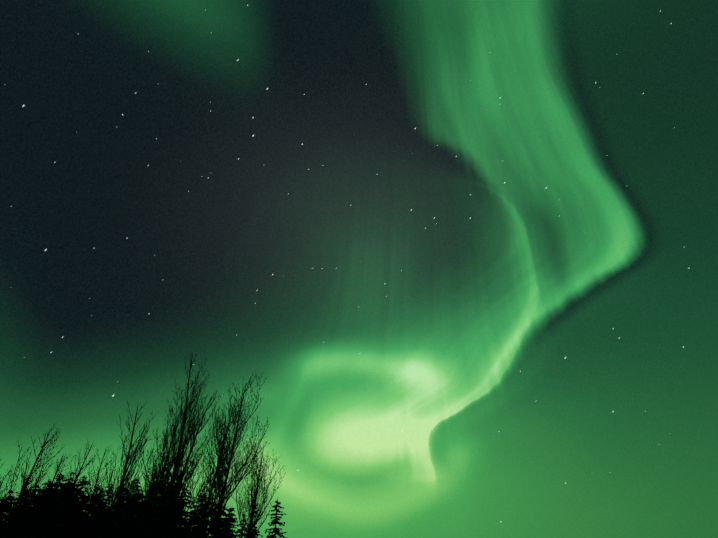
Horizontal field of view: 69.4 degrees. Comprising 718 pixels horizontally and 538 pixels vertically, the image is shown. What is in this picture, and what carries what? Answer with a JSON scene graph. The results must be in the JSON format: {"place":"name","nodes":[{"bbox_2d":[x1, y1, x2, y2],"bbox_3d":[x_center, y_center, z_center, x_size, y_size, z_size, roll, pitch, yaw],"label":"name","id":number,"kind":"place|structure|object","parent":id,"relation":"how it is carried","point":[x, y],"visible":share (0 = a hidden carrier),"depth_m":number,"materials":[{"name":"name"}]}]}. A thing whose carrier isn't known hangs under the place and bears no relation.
{"place":"outdoors","nodes":[
{"label":"outdoors","id":0,"kind":"place"},
{"bbox_2d":[0,0,717,537],"label":"sky","id":1,"kind":"structure","parent":0,"point":[464,253],"materials":[{"name":"green"}]},
{"bbox_3d":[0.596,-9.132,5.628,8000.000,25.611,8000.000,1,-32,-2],"label":"ground","id":2,"kind":"structure","parent":0,"visible":0},
{"bbox_2d":[0,459,13,497],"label":"birch","id":3,"kind":"object","parent":2,"relation":"on","point":[5,476],"visible":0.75,"depth_m":24.24,"materials":[{"name":"black plant"}]},
{"bbox_2d":[0,490,17,536],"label":"spruce","id":4,"kind":"object","parent":2,"relation":"on","point":[8,506],"visible":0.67,"depth_m":15.48,"materials":[{"name":"black plant"}]},
{"bbox_2d":[4,480,44,533],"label":"spruce","id":5,"kind":"object","parent":2,"relation":"on","point":[30,494],"visible":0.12,"depth_m":18.32,"materials":[{"name":"black plant"}]},
{"bbox_2d":[2,422,63,515],"bbox_3d":[-12.172,8.787,18.686,1.930,6.580,2.420,1,-32,-2],"label":"birch","id":6,"kind":"object","parent":2,"relation":"on","point":[23,477],"visible":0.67,"depth_m":19.24,"materials":[{"name":"black plant"}]},
{"bbox_2d":[18,480,56,534],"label":"spruce","id":7,"kind":"object","parent":2,"relation":"on","point":[43,501],"visible":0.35,"depth_m":17.90,"materials":[{"name":"black plant"}]},
{"bbox_2d":[0,471,76,528],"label":"brush","id":8,"kind":"object","parent":2,"relation":"on","point":[6,486],"visible":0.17,"depth_m":18.49,"materials":[{"name":"black plant"}]},
{"bbox_2d":[31,453,71,487],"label":"birch","id":9,"kind":"object","parent":2,"relation":"on","point":[58,468],"visible":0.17,"depth_m":25.28,"materials":[{"name":"black plant"}]},
{"bbox_2d":[4,468,99,536],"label":"tree","id":10,"kind":"object","parent":2,"relation":"on","point":[23,490],"visible":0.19,"depth_m":18.23,"materials":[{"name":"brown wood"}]},
{"bbox_2d":[45,473,65,495],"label":"spruce","id":11,"kind":"object","parent":2,"relation":"on","point":[58,479],"visible":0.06,"depth_m":24.22,"materials":[{"name":"black plant"}]},
{"bbox_2d":[31,472,81,537],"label":"spruce","id":12,"kind":"object","parent":2,"relation":"on","point":[67,490],"visible":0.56,"depth_m":17.10,"materials":[{"name":"black plant"}]},
{"bbox_2d":[33,481,90,537],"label":"spruce","id":13,"kind":"object","parent":2,"relation":"on","point":[76,514],"visible":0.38,"depth_m":17.26,"materials":[{"name":"black plant"}]},
{"bbox_2d":[26,486,117,537],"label":"tree","id":14,"kind":"object","parent":2,"relation":"on","point":[99,510],"visible":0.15,"depth_m":19.60,"materials":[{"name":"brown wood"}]},
{"bbox_2d":[53,437,99,486],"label":"birch","id":15,"kind":"object","parent":2,"relation":"on","point":[78,474],"visible":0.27,"depth_m":28.19,"materials":[{"name":"black plant"}]},
{"bbox_2d":[36,467,127,537],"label":"tree","id":16,"kind":"object","parent":2,"relation":"on","point":[85,515],"visible":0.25,"depth_m":18.05,"materials":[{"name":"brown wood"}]},
{"bbox_2d":[74,476,93,511],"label":"spruce","id":17,"kind":"object","parent":2,"relation":"on","point":[84,481],"visible":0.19,"depth_m":23.05,"materials":[{"name":"black plant"}]},
{"bbox_2d":[81,485,100,536],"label":"spruce","id":18,"kind":"object","parent":2,"relation":"on","point":[92,503],"visible":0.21,"depth_m":21.74,"materials":[{"name":"black plant"}]},
{"bbox_2d":[78,489,106,536],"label":"spruce","id":19,"kind":"object","parent":2,"relation":"on","point":[101,492],"visible":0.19,"depth_m":21.68,"materials":[{"name":"black plant"}]},
{"bbox_2d":[80,445,115,519],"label":"birch","id":20,"kind":"object","parent":2,"relation":"on","point":[97,479],"visible":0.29,"depth_m":30.57,"materials":[{"name":"black plant"}]},
{"bbox_2d":[102,482,116,514],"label":"spruce","id":21,"kind":"object","parent":2,"relation":"on","point":[108,487],"visible":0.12,"depth_m":23.36,"materials":[{"name":"black plant"}]},
{"bbox_2d":[93,486,141,537],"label":"spruce","id":22,"kind":"object","parent":2,"relation":"on","point":[121,524],"visible":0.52,"depth_m":15.82,"materials":[{"name":"black plant"}]},
{"bbox_2d":[99,426,147,506],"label":"birch","id":23,"kind":"object","parent":2,"relation":"on","point":[114,476],"visible":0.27,"depth_m":27.01,"materials":[{"name":"black plant"}]},
{"bbox_2d":[82,490,178,537],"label":"brush","id":24,"kind":"object","parent":2,"relation":"on","point":[94,516],"visible":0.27,"depth_m":17.79,"materials":[{"name":"black plant"}]},
{"bbox_2d":[83,466,180,535],"bbox_3d":[-9.239,10.682,20.678,4.011,5.099,3.778,10,-33,-15],"label":"tree","id":25,"kind":"object","parent":2,"relation":"on","point":[143,489],"visible":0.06,"depth_m":20.53,"materials":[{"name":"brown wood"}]},
{"bbox_2d":[122,484,141,529],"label":"spruce","id":26,"kind":"object","parent":2,"relation":"on","point":[137,485],"visible":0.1,"depth_m":19.96,"materials":[{"name":"black plant"}]},
{"bbox_2d":[114,401,156,501],"bbox_3d":[-9.781,9.357,21.513,1.882,8.178,2.033,1,-32,-2],"label":"birch","id":27,"kind":"object","parent":2,"relation":"on","point":[123,478],"visible":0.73,"depth_m":22.54,"materials":[{"name":"black plant"}]},
{"bbox_2d":[129,479,142,516],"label":"spruce","id":28,"kind":"object","parent":2,"relation":"on","point":[135,488],"visible":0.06,"depth_m":23.02,"materials":[{"name":"black plant"}]},
{"bbox_2d":[137,429,182,522],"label":"birch","id":29,"kind":"object","parent":2,"relation":"on","point":[160,462],"visible":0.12,"depth_m":32.30,"materials":[{"name":"black plant"}]},
{"bbox_2d":[104,466,218,537],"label":"tree","id":30,"kind":"object","parent":2,"relation":"on","point":[133,504],"visible":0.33,"depth_m":18.44,"materials":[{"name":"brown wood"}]},
{"bbox_2d":[144,398,188,495],"bbox_3d":[-9.845,11.104,25.773,2.010,9.740,2.038,1,-32,-2],"label":"birch","id":31,"kind":"object","parent":2,"relation":"on","point":[163,453],"visible":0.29,"depth_m":26.59,"materials":[{"name":"black plant"}]},
{"bbox_2d":[138,352,212,521],"bbox_3d":[-8.570,8.899,23.507,3.106,11.211,2.813,1,-32,-2],"label":"birch","id":32,"kind":"object","parent":2,"relation":"on","point":[179,452],"visible":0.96,"depth_m":23.73,"materials":[{"name":"black plant"}]},
{"bbox_2d":[168,479,182,537],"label":"spruce","id":33,"kind":"object","parent":2,"relation":"on","point":[175,486],"visible":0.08,"depth_m":22.86,"materials":[{"name":"black plant"}]},
{"bbox_2d":[166,488,196,537],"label":"spruce","id":34,"kind":"object","parent":2,"relation":"on","point":[185,503],"visible":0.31,"depth_m":21.98,"materials":[{"name":"black plant"}]},
{"bbox_2d":[179,510,200,537],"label":"spruce","id":35,"kind":"object","parent":2,"relation":"on","point":[190,518],"visible":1,"depth_m":17.72,"materials":[{"name":"black plant"}]},
{"bbox_2d":[168,391,216,510],"bbox_3d":[-10.031,12.564,29.588,2.234,11.971,2.626,-22,-38,31],"label":"birch","id":36,"kind":"object","parent":2,"relation":"on","point":[186,463],"visible":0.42,"depth_m":30.78,"materials":[{"name":"black plant"}]},
{"bbox_2d":[180,508,210,537],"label":"spruce","id":37,"kind":"object","parent":2,"relation":"on","point":[200,529],"visible":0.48,"depth_m":18.35,"materials":[{"name":"black plant"}]},
{"bbox_2d":[185,495,209,529],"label":"spruce","id":38,"kind":"object","parent":2,"relation":"on","point":[203,510],"visible":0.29,"depth_m":20.75,"materials":[{"name":"black plant"}]},
{"bbox_2d":[182,493,216,537],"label":"spruce","id":39,"kind":"object","parent":2,"relation":"on","point":[204,508],"visible":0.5,"depth_m":18.87,"materials":[{"name":"black plant"}]},
{"bbox_2d":[204,507,215,535],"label":"spruce","id":40,"kind":"object","parent":2,"relation":"on","point":[210,516],"visible":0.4,"depth_m":21.43,"materials":[{"name":"black plant"}]},
{"bbox_2d":[185,383,248,526],"bbox_3d":[-7.852,11.556,27.351,3.422,11.201,2.633,1,-32,-2],"label":"birch","id":41,"kind":"object","parent":2,"relation":"on","point":[212,471],"visible":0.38,"depth_m":27.98,"materials":[{"name":"black plant"}]},
{"bbox_2d":[201,501,235,537],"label":"spruce","id":42,"kind":"object","parent":2,"relation":"on","point":[218,520],"visible":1,"depth_m":14.14,"materials":[{"name":"black plant"}]},
{"bbox_2d":[214,508,239,537],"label":"spruce","id":43,"kind":"object","parent":2,"relation":"on","point":[231,521],"visible":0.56,"depth_m":19.36,"materials":[{"name":"black plant"}]},
{"bbox_2d":[228,508,237,537],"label":"spruce","id":44,"kind":"object","parent":2,"relation":"on","point":[232,529],"visible":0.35,"depth_m":21.49,"materials":[{"name":"black plant"}]},
{"bbox_2d":[199,373,268,535],"bbox_3d":[-5.885,9.637,23.868,3.362,10.692,3.737,1,-32,-2],"label":"birch","id":45,"kind":"object","parent":2,"relation":"on","point":[222,488],"visible":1,"depth_m":24.32,"materials":[{"name":"black plant"}]},
{"bbox_2d":[231,518,249,537],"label":"spruce","id":46,"kind":"object","parent":2,"relation":"on","point":[240,531],"visible":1,"depth_m":16.19,"materials":[{"name":"black plant"}]},
{"bbox_2d":[246,529,253,537],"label":"tree","id":47,"kind":"object","parent":2,"relation":"on","point":[250,532],"visible":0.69,"depth_m":18.78,"materials":[{"name":"black plant"}]},
{"bbox_2d":[248,521,262,537],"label":"spruce","id":48,"kind":"object","parent":2,"relation":"on","point":[256,530],"visible":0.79,"depth_m":20.81,"materials":[{"name":"black plant"}]},
{"bbox_2d":[231,435,284,537],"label":"birch","id":49,"kind":"object","parent":2,"relation":"on","point":[252,507],"visible":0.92,"depth_m":28.21,"materials":[{"name":"black plant"}]},
{"bbox_2d":[265,500,286,537],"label":"spruce","id":50,"kind":"object","parent":2,"relation":"on","point":[275,521],"visible":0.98,"depth_m":19.70,"materials":[{"name":"black plant"}]}
]}

